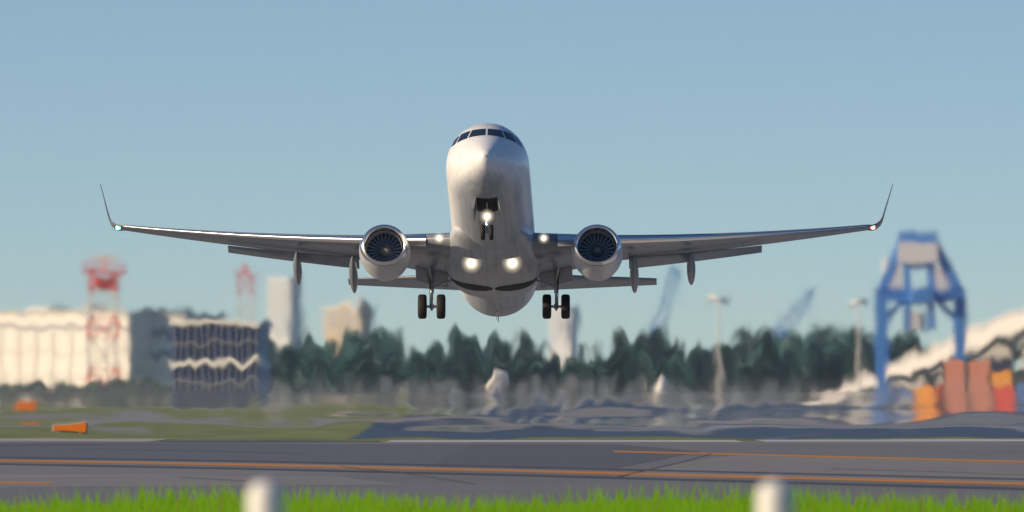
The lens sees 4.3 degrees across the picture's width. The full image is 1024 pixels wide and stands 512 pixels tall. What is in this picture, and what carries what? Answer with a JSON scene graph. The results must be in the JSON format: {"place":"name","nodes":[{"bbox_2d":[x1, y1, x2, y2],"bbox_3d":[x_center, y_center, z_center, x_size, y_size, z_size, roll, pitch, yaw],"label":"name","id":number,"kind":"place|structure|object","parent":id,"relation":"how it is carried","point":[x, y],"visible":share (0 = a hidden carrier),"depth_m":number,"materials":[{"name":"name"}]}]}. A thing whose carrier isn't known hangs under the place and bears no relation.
{"place":"outdoors","nodes":[
{"label":"outdoors","id":0,"kind":"place"},
{"bbox_2d":[100,123,892,321],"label":"aircraft","id":1,"kind":"object","parent":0,"point":[493,253],"visible":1,"depth_m":630.19,"materials":[{"name":"paint"}]},
{"bbox_2d":[0,440,1023,509],"bbox_3d":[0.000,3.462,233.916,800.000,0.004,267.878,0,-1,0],"label":"taxiway pavement","id":2,"kind":"structure","parent":0,"point":[472,469],"depth_m":205.22,"materials":[{"name":"grey asphalt"}]},
{"bbox_2d":[149,440,1023,441],"bbox_3d":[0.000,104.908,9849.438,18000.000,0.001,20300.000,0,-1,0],"label":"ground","id":3,"kind":"structure","parent":0,"point":[389,440],"depth_m":354.13,"materials":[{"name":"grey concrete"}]},
{"bbox_2d":[248,481,282,511],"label":"marker post","id":4,"kind":"object","parent":3,"relation":"on","point":[265,496],"visible":1,"depth_m":19.98,"materials":[{"name":"white plastic"}]},
{"bbox_2d":[0,479,1023,511],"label":"grass","id":5,"kind":"structure","parent":3,"relation":"on","point":[223,502],"depth_m":94.47,"materials":[{"name":"green plant"}]},
{"bbox_2d":[757,481,792,511],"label":"marker post","id":6,"kind":"object","parent":3,"relation":"on","point":[774,496],"visible":1,"depth_m":19.98,"materials":[{"name":"white plastic"}]},
{"bbox_3d":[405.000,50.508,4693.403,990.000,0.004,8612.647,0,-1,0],"label":"runway pavement","id":7,"kind":"structure","parent":0,"visible":0},
{"bbox_2d":[0,0,1023,439],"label":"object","id":8,"kind":"object","parent":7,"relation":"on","point":[904,320],"visible":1,"depth_m":730.07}
]}

